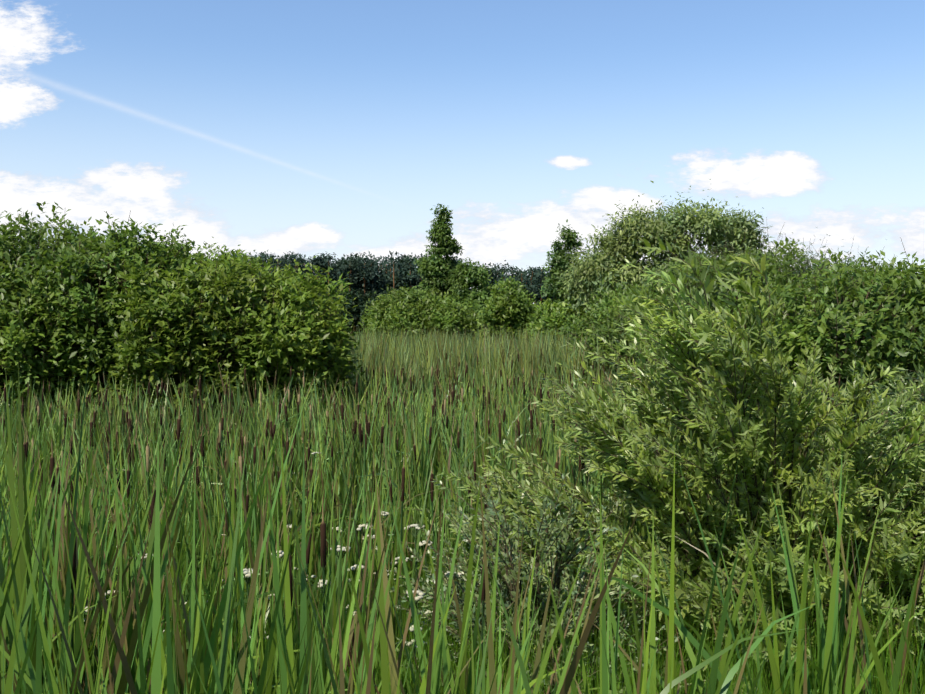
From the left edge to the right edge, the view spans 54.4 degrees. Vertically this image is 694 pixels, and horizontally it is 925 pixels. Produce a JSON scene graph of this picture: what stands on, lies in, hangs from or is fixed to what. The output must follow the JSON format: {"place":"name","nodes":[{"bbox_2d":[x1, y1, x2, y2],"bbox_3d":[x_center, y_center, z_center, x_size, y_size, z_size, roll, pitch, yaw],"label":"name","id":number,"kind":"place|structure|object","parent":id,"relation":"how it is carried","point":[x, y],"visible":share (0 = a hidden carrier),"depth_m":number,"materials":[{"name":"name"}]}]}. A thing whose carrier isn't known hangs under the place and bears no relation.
{"place":"outdoors","nodes":[
{"label":"outdoors","id":0,"kind":"place"},
{"bbox_2d":[0,0,924,303],"label":"sky","id":1,"kind":"structure","parent":0,"point":[309,128],"materials":[{"name":"blue"}]},
{"bbox_2d":[9,499,924,693],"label":"grass blades","id":2,"kind":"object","parent":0,"point":[660,661],"depth_m":4.57,"materials":[{"name":"green plant"}]},
{"bbox_2d":[70,334,907,693],"bbox_3d":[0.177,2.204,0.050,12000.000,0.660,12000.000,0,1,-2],"label":"ground","id":3,"kind":"structure","parent":0,"point":[188,432],"depth_m":18.13,"materials":[{"name":"brown soil"}]},
{"bbox_2d":[69,452,461,687],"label":"white flowers","id":4,"kind":"object","parent":3,"relation":"on","point":[418,597],"visible":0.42,"depth_m":5.13,"materials":[{"name":"white plant"}]},
{"bbox_2d":[219,250,649,329],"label":"forest pine","id":5,"kind":"object","parent":3,"relation":"on","point":[404,265],"visible":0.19,"depth_m":249.74,"materials":[{"name":"green plant"}]},
{"bbox_2d":[0,319,924,693],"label":"cattails","id":6,"kind":"object","parent":3,"relation":"on","point":[120,645],"visible":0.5,"depth_m":3.51,"materials":[{"name":"green plant"}]},
{"bbox_2d":[0,202,924,424],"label":"shrubs","id":7,"kind":"object","parent":3,"relation":"on","point":[511,307],"visible":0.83,"depth_m":17.91,"materials":[{"name":"green plant"}]},
{"bbox_2d":[0,210,924,693],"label":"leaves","id":8,"kind":"object","parent":3,"relation":"on","point":[510,586],"visible":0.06,"depth_m":5.79,"materials":[{"name":"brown plant"}]},
{"bbox_2d":[413,203,586,312],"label":"trees","id":9,"kind":"object","parent":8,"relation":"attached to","point":[460,278],"visible":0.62,"depth_m":67.52,"materials":[{"name":"green plant"}]},
{"bbox_2d":[554,179,783,322],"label":"white willow leaves","id":10,"kind":"object","parent":8,"relation":"attached to","point":[621,244],"visible":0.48,"depth_m":43.80,"materials":[{"name":"green plant"}]},
{"bbox_2d":[388,235,924,693],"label":"willows","id":11,"kind":"object","parent":3,"relation":"on","point":[653,501],"visible":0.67,"depth_m":5.48,"materials":[{"name":"green plant"}]}
]}

